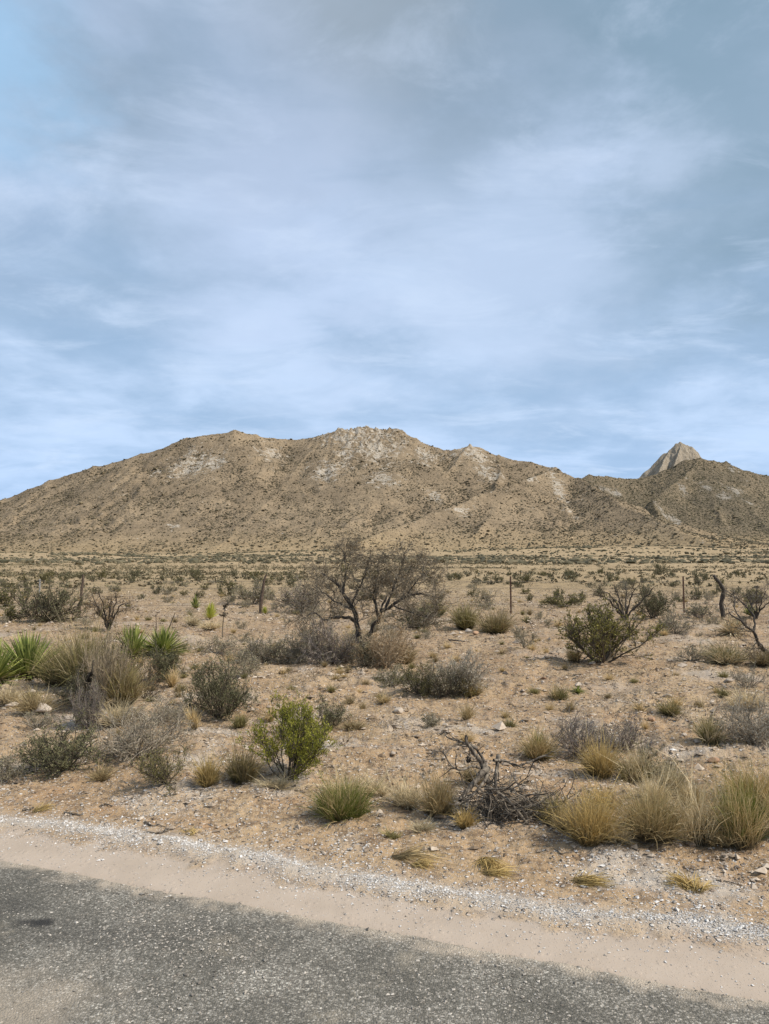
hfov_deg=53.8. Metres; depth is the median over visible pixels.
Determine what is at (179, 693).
grass tuft
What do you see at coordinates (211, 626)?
grass clump
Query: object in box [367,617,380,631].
shrub
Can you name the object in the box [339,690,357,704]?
grass tuft
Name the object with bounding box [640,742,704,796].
grass clump
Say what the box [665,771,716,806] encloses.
grass clump
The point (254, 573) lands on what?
shrub
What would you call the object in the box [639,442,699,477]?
rocky peak
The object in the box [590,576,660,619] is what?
mesquite tree
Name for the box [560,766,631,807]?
grass clump
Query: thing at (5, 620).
shrub
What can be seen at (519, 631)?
shrub
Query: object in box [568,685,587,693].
green herb
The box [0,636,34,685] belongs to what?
yucca
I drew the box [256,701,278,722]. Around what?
grass tuft
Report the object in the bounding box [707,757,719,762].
stone
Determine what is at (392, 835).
grass clump
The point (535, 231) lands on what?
sky
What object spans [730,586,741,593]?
shrub
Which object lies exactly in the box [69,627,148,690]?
desert shrub
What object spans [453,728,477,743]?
grass tuft
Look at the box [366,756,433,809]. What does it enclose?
grass clump
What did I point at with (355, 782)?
grass clump
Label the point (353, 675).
dead ground cover
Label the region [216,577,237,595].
shrub
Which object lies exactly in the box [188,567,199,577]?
shrub
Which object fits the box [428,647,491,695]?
desert shrub
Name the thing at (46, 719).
desert shrub
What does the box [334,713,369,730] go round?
grass clump
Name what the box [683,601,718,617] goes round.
desert shrub
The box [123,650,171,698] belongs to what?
desert shrub
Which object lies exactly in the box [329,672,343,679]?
grass tuft
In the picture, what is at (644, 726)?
grass tuft
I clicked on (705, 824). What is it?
grass clump
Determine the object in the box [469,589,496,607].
shrub
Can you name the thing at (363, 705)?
grass tuft
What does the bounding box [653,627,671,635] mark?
grass tuft
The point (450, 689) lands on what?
desert shrub
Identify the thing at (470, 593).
shrub
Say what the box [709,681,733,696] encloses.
grass tuft
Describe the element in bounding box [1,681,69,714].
grass clump
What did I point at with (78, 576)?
shrub
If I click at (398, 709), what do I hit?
stone
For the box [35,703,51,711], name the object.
stone
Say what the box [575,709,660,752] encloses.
desert shrub
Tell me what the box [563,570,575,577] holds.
shrub
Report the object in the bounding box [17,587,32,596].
shrub
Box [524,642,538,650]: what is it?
grass tuft
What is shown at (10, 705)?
stone
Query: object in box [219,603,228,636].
flower stalk
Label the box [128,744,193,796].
desert shrub
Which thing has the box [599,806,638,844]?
grass clump
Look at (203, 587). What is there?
shrub
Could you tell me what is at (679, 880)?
flattened grass
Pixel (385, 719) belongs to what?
twig litter
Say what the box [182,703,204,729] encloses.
grass clump
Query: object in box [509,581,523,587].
shrub
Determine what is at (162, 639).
yucca
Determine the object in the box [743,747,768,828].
grass clump
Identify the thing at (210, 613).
sotol
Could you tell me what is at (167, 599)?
shrub
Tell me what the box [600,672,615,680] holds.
grass tuft
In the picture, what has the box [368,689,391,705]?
grass tuft
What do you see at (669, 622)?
desert shrub
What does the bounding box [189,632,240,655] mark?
desert shrub
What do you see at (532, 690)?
grass tuft
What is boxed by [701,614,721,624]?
shrub
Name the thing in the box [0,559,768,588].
desert scrub
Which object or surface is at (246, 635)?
shrub
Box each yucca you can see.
[0,628,61,680]
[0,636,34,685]
[113,622,154,657]
[141,624,197,657]
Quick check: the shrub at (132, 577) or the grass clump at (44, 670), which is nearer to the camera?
the grass clump at (44, 670)
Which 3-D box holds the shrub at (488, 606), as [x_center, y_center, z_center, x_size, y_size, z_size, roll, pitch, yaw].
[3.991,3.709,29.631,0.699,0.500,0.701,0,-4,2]
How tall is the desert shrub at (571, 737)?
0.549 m
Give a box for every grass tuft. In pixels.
[141,694,156,701]
[171,684,181,691]
[174,689,185,697]
[175,676,188,689]
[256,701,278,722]
[320,659,334,666]
[325,683,339,692]
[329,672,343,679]
[334,664,347,673]
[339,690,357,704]
[342,664,352,672]
[358,701,366,708]
[359,676,369,684]
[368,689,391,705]
[412,633,421,638]
[425,651,441,657]
[441,639,453,648]
[448,653,461,661]
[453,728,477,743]
[454,694,491,719]
[498,646,507,653]
[499,709,512,717]
[500,708,521,727]
[519,611,533,622]
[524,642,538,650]
[525,683,540,693]
[544,699,557,709]
[554,613,564,626]
[558,661,573,669]
[562,696,578,711]
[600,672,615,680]
[624,694,648,712]
[627,675,642,682]
[636,717,652,730]
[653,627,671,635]
[663,691,687,705]
[692,696,704,707]
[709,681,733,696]
[712,667,734,677]
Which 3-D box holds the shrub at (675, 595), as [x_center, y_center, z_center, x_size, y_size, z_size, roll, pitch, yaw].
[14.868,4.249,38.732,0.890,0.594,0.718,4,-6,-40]
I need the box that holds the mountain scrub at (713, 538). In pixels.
[0,426,768,553]
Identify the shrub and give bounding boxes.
[0,579,22,606]
[0,580,14,587]
[0,604,24,620]
[0,615,8,622]
[0,748,26,785]
[1,577,98,622]
[4,709,114,782]
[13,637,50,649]
[17,573,27,581]
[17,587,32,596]
[22,581,33,588]
[22,704,65,728]
[34,573,52,583]
[45,572,55,578]
[48,664,91,709]
[58,571,70,580]
[61,676,107,728]
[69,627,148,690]
[72,571,88,578]
[72,615,93,625]
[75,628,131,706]
[83,584,103,593]
[83,700,195,767]
[87,574,96,581]
[94,569,107,578]
[110,583,121,591]
[120,691,196,727]
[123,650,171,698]
[128,575,135,582]
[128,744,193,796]
[129,569,140,577]
[142,636,183,685]
[150,584,165,594]
[160,589,175,594]
[162,596,172,602]
[166,585,178,590]
[177,649,260,721]
[179,590,190,595]
[179,642,195,650]
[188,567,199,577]
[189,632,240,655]
[193,574,204,580]
[194,589,204,597]
[199,584,208,589]
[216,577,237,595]
[219,595,234,602]
[222,645,271,676]
[227,577,275,604]
[230,632,251,642]
[231,569,237,576]
[232,630,291,663]
[234,689,342,783]
[235,620,250,629]
[240,600,253,607]
[250,571,262,576]
[251,576,263,582]
[260,577,274,584]
[267,572,331,613]
[268,622,326,664]
[271,603,283,609]
[285,579,297,587]
[286,613,376,665]
[303,605,325,617]
[312,693,351,731]
[348,609,420,668]
[349,631,382,668]
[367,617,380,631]
[372,663,413,687]
[388,597,443,629]
[392,657,442,698]
[414,659,474,699]
[419,712,440,727]
[420,629,435,638]
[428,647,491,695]
[465,590,477,596]
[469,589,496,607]
[471,579,482,585]
[478,601,492,610]
[494,572,503,582]
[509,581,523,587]
[509,624,530,637]
[514,632,539,647]
[516,574,535,582]
[518,587,529,593]
[525,593,533,600]
[532,609,548,619]
[537,588,586,607]
[539,619,552,626]
[540,704,614,760]
[553,589,564,599]
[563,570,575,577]
[568,574,579,581]
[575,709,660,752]
[603,573,612,581]
[617,578,628,587]
[630,735,682,782]
[633,583,681,617]
[634,583,652,593]
[641,607,700,634]
[651,561,668,574]
[670,581,679,586]
[671,590,684,598]
[671,640,711,662]
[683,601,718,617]
[686,585,706,599]
[691,571,708,584]
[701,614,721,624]
[703,591,718,599]
[711,617,752,637]
[711,682,768,749]
[727,662,768,687]
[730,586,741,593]
[741,587,755,601]
[742,585,768,603]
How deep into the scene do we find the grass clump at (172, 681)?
10.36 m
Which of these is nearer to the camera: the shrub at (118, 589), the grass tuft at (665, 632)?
the grass tuft at (665, 632)
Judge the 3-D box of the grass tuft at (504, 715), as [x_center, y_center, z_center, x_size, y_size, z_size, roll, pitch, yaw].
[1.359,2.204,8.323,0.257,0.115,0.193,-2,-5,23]
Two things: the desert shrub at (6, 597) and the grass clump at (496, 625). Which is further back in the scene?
the desert shrub at (6, 597)
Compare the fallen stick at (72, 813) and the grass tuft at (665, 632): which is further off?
the grass tuft at (665, 632)
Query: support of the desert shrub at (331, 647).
on the ground at (144, 868)
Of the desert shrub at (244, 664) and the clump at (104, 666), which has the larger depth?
the desert shrub at (244, 664)
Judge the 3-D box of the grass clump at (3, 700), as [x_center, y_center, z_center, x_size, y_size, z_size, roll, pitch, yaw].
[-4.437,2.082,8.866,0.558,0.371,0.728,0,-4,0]
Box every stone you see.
[5,702,17,707]
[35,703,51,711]
[394,707,403,713]
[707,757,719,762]
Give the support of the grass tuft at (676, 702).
on the ground at (144, 868)
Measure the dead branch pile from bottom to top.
0.705 m
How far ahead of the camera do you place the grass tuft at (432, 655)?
14.09 m
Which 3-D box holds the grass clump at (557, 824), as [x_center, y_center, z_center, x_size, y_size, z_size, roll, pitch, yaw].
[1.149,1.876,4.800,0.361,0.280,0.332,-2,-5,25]
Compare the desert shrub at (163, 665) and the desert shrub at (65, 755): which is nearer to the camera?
the desert shrub at (65, 755)
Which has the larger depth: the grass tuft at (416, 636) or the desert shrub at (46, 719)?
the grass tuft at (416, 636)
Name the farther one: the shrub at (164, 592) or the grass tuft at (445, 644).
the shrub at (164, 592)
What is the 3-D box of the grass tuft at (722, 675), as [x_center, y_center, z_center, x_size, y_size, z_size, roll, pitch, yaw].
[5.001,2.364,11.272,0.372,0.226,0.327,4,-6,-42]
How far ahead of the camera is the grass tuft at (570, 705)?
8.68 m
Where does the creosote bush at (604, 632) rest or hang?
on the ground at (144, 868)
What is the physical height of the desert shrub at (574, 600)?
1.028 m
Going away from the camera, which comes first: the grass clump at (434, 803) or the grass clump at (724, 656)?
the grass clump at (434, 803)
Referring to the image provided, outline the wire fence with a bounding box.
[0,574,768,613]
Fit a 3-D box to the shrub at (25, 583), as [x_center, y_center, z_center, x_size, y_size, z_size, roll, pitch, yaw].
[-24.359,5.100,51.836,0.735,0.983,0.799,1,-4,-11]
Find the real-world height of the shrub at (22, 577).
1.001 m
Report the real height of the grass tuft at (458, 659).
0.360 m
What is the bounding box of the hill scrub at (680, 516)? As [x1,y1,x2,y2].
[587,458,768,541]
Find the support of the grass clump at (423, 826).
on the ground at (144, 868)
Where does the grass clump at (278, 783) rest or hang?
on the ground at (144, 868)
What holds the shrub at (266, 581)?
on the ground at (144, 868)
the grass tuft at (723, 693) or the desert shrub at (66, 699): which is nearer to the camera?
the desert shrub at (66, 699)
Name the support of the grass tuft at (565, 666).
on the ground at (144, 868)
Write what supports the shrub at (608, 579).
on the ground at (144, 868)
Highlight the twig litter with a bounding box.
[0,602,768,837]
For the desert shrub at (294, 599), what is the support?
on the ground at (144, 868)
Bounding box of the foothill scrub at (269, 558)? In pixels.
[0,544,768,564]
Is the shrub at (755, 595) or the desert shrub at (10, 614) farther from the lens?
the shrub at (755, 595)
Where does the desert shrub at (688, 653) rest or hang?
on the ground at (144, 868)
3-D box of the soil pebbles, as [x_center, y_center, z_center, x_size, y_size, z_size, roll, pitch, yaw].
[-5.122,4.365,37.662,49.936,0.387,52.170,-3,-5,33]
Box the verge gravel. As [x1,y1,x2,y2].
[0,664,768,991]
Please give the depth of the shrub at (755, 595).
35.28 m
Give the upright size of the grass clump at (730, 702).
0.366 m
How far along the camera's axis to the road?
3.17 m
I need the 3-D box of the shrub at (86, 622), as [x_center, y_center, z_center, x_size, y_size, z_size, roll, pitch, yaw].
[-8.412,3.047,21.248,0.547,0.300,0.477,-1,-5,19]
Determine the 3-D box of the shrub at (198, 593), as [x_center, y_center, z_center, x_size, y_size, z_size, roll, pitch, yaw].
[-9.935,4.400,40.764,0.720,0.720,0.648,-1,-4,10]
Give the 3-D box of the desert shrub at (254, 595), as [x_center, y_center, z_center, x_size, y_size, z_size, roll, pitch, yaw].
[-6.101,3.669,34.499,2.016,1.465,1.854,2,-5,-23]
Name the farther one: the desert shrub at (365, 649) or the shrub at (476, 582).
the shrub at (476, 582)
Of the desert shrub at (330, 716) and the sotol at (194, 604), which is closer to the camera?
the desert shrub at (330, 716)
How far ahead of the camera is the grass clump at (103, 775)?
5.99 m
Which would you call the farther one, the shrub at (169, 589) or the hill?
the hill
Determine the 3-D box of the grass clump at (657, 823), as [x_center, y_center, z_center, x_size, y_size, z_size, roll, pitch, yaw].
[1.629,1.711,4.641,0.910,0.562,1.019,0,-4,0]
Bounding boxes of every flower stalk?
[85,660,94,700]
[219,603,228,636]
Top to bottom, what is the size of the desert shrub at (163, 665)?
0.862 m
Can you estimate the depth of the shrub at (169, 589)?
50.78 m
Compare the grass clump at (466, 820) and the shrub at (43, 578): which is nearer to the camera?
the grass clump at (466, 820)
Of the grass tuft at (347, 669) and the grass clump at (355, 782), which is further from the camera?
the grass tuft at (347, 669)
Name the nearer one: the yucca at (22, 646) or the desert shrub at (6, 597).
the yucca at (22, 646)
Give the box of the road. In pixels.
[0,861,768,1023]
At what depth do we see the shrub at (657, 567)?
99.73 m
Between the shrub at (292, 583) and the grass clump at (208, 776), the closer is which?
the grass clump at (208, 776)
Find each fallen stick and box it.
[63,811,82,815]
[144,821,165,826]
[147,819,181,833]
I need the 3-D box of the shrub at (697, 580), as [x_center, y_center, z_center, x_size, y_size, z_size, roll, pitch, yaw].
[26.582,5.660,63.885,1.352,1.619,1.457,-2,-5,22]
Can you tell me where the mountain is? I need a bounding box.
[0,425,767,553]
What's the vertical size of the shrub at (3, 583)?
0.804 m
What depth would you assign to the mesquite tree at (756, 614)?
24.61 m
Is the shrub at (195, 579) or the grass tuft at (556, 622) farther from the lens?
the shrub at (195, 579)
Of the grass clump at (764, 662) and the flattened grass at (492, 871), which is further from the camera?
the grass clump at (764, 662)
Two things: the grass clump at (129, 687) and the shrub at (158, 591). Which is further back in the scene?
the shrub at (158, 591)
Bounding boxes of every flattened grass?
[30,801,55,812]
[176,827,200,835]
[390,837,458,872]
[410,858,440,870]
[469,856,511,872]
[478,860,519,880]
[569,867,617,892]
[657,866,696,892]
[683,875,720,893]
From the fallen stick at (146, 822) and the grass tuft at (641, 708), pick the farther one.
the grass tuft at (641, 708)
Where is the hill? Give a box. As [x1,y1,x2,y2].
[581,457,768,542]
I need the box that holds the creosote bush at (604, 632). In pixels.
[548,593,667,662]
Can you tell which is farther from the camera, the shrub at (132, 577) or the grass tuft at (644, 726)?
the shrub at (132, 577)
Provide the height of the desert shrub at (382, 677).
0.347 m
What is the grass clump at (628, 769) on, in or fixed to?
on the ground at (144, 868)
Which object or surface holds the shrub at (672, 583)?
on the ground at (144, 868)
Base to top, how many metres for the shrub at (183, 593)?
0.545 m
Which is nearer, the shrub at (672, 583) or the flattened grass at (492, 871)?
the flattened grass at (492, 871)
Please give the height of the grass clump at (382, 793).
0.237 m
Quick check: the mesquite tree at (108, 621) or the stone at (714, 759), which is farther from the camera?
the mesquite tree at (108, 621)
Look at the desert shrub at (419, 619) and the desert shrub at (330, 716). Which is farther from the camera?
the desert shrub at (419, 619)
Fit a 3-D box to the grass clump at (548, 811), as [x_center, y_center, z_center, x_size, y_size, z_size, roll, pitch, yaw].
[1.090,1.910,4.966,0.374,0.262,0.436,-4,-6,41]
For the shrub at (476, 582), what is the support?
on the ground at (144, 868)
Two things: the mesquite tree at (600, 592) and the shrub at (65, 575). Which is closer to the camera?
the mesquite tree at (600, 592)
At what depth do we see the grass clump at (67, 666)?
9.88 m
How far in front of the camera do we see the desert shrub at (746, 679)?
10.45 m
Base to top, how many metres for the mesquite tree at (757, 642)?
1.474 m
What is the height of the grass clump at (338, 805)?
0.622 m
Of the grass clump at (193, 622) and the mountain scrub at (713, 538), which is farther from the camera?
the mountain scrub at (713, 538)
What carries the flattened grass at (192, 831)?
on the ground at (144, 868)
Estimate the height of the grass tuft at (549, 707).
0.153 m
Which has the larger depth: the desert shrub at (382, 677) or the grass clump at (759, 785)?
the desert shrub at (382, 677)
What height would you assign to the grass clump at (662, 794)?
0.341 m
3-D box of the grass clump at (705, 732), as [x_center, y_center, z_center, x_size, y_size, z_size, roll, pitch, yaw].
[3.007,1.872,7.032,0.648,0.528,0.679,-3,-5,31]
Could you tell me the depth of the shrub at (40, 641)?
14.69 m
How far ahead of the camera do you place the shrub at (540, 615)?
24.18 m
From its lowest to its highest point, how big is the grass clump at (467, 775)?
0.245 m
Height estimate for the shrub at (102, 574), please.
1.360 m
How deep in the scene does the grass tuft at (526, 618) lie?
22.84 m
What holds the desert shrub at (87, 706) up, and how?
on the ground at (144, 868)
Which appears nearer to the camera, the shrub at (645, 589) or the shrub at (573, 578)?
the shrub at (645, 589)
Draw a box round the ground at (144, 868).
[0,546,768,1001]
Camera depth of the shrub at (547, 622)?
20.78 m
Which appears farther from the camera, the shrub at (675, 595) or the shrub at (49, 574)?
the shrub at (49, 574)
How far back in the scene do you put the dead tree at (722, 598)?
24.52 m
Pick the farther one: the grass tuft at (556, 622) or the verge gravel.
the grass tuft at (556, 622)
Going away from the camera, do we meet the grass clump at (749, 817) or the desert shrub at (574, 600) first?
the grass clump at (749, 817)
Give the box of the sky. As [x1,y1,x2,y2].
[0,0,768,499]
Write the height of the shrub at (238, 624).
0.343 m
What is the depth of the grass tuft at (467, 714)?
8.20 m
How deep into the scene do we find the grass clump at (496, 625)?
19.30 m
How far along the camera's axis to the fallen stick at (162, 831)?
4.88 m
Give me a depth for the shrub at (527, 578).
68.14 m
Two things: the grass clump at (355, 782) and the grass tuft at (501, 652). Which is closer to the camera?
the grass clump at (355, 782)
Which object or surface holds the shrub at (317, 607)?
on the ground at (144, 868)
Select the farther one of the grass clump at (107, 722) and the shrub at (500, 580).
the shrub at (500, 580)
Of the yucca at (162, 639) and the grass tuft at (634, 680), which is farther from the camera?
the yucca at (162, 639)
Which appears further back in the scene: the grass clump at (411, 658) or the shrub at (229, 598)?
the shrub at (229, 598)
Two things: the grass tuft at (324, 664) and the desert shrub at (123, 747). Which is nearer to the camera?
the desert shrub at (123, 747)
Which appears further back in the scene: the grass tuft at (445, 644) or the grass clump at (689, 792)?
the grass tuft at (445, 644)
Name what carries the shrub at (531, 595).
on the ground at (144, 868)
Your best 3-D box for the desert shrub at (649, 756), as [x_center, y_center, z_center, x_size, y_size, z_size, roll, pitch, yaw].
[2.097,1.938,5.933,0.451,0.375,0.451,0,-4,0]
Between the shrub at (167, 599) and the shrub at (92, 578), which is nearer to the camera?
the shrub at (167, 599)
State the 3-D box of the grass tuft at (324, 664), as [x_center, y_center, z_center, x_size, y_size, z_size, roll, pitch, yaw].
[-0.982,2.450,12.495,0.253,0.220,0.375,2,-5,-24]
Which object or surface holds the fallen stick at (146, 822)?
on the ground at (144, 868)
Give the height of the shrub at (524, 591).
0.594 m
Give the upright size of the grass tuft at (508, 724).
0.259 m
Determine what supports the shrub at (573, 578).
on the ground at (144, 868)
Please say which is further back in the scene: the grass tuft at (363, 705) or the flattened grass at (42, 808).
the grass tuft at (363, 705)
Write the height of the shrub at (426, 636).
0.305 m
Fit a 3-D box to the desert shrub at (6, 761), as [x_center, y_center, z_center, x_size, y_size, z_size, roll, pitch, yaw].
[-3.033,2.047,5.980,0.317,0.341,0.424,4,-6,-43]
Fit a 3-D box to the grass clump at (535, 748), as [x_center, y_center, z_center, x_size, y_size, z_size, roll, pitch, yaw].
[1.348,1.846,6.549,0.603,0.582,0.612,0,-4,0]
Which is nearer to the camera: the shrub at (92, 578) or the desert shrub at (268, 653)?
the desert shrub at (268, 653)
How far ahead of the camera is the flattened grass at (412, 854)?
4.46 m
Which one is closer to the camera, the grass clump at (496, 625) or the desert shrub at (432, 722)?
the desert shrub at (432, 722)
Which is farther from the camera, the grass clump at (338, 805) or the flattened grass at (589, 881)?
the grass clump at (338, 805)
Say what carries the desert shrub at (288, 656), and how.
on the ground at (144, 868)
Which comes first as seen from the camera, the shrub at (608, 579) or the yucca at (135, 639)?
the yucca at (135, 639)
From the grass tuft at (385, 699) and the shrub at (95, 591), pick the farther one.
the shrub at (95, 591)
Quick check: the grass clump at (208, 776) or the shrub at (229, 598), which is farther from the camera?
the shrub at (229, 598)
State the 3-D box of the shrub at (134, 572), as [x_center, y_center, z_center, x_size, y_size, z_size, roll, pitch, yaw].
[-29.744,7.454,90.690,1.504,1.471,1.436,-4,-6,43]
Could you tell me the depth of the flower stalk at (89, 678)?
8.01 m
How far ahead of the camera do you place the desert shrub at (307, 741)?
5.86 m
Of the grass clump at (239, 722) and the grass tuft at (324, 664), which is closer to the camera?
the grass clump at (239, 722)
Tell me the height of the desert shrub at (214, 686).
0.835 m
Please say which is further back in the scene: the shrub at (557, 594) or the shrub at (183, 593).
the shrub at (183, 593)
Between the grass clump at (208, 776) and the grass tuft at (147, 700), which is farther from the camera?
the grass tuft at (147, 700)
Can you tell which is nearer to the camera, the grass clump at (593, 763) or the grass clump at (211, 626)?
the grass clump at (593, 763)
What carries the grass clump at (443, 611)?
on the ground at (144, 868)
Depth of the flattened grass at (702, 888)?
4.01 m
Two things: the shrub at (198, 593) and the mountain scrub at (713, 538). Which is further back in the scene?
the mountain scrub at (713, 538)
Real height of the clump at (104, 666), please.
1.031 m
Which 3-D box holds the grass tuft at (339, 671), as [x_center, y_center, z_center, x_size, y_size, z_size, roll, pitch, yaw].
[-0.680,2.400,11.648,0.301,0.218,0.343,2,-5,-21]
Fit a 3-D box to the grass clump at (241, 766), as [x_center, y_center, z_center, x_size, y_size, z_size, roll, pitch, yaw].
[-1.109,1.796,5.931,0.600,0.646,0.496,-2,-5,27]
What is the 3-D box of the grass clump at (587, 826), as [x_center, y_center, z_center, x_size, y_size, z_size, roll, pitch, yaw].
[1.289,1.746,4.668,0.864,0.554,0.750,0,-4,0]
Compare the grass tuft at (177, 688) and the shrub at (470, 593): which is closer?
the grass tuft at (177, 688)
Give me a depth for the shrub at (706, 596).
39.84 m
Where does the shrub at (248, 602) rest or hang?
on the ground at (144, 868)
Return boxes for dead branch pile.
[418,730,625,831]
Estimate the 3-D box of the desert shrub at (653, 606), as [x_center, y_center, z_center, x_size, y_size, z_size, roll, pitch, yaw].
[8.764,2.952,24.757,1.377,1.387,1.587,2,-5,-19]
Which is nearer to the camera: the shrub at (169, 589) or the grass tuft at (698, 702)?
the grass tuft at (698, 702)
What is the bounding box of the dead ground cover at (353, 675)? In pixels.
[0,580,768,782]
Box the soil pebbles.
[0,589,768,888]
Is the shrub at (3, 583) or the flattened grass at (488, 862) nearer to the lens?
the flattened grass at (488, 862)
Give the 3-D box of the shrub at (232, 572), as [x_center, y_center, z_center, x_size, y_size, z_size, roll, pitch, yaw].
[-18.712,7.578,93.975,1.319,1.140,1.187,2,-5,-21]
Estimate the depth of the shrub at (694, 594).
40.50 m
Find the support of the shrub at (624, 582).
on the ground at (144, 868)
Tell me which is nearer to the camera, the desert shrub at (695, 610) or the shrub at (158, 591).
the desert shrub at (695, 610)
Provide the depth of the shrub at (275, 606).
30.10 m
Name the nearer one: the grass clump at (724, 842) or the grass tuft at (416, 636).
the grass clump at (724, 842)
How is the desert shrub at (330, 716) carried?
on the ground at (144, 868)
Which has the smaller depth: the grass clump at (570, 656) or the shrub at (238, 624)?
the grass clump at (570, 656)
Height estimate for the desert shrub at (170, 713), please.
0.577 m
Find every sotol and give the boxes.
[190,596,200,608]
[204,602,217,619]
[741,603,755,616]
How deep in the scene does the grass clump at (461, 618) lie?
20.48 m
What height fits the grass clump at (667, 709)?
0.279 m
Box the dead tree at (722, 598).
[710,574,725,617]
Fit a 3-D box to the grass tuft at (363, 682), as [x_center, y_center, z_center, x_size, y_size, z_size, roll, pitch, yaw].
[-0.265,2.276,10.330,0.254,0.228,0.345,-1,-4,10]
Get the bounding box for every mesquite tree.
[84,587,139,630]
[277,526,460,649]
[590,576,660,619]
[714,585,768,664]
[720,582,768,618]
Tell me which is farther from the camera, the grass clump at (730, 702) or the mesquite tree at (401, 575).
the mesquite tree at (401, 575)
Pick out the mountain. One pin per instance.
(333, 441)
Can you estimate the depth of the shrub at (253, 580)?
68.97 m
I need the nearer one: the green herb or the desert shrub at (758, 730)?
the desert shrub at (758, 730)
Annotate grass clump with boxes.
[0,677,27,705]
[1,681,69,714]
[8,611,111,686]
[17,584,136,689]
[80,691,155,727]
[84,644,158,707]
[84,750,120,781]
[165,661,182,688]
[180,609,205,625]
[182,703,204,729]
[183,741,228,787]
[195,618,225,629]
[198,702,275,786]
[228,703,251,728]
[246,766,323,793]
[289,739,397,829]
[308,760,387,794]
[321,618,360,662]
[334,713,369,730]
[351,757,399,797]
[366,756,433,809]
[374,824,402,839]
[381,622,425,663]
[393,747,473,818]
[404,816,452,836]
[419,592,453,616]
[441,672,491,697]
[443,596,487,629]
[446,794,483,828]
[451,757,492,784]
[467,589,522,634]
[506,703,570,763]
[528,752,656,847]
[529,784,570,824]
[540,796,584,831]
[544,681,574,699]
[560,643,585,661]
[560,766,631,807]
[564,712,642,781]
[586,754,726,851]
[598,732,671,781]
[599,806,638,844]
[619,752,692,805]
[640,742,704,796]
[649,690,694,715]
[659,751,741,857]
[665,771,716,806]
[670,632,763,669]
[678,692,741,744]
[689,737,768,851]
[689,743,768,810]
[694,808,764,848]
[710,682,768,710]
[737,641,768,666]
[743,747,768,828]
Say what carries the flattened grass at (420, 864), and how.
on the ground at (144, 868)
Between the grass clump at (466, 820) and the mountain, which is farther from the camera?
the mountain
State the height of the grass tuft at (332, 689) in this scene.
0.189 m
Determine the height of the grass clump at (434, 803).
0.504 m
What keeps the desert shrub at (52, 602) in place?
on the ground at (144, 868)
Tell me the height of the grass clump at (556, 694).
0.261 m
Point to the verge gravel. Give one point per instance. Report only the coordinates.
(518, 902)
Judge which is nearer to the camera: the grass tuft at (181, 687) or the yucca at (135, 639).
the grass tuft at (181, 687)
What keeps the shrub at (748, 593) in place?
on the ground at (144, 868)
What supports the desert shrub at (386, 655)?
on the ground at (144, 868)
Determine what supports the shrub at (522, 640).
on the ground at (144, 868)
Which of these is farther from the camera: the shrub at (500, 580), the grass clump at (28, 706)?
the shrub at (500, 580)
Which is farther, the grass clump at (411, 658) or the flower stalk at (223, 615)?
the flower stalk at (223, 615)
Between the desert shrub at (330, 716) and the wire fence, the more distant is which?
the wire fence
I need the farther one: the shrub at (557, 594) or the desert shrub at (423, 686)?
the shrub at (557, 594)
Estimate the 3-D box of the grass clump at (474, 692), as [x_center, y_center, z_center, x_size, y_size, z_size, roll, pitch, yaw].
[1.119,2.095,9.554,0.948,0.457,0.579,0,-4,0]
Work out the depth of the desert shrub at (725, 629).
18.28 m
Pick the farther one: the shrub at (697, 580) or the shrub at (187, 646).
the shrub at (697, 580)

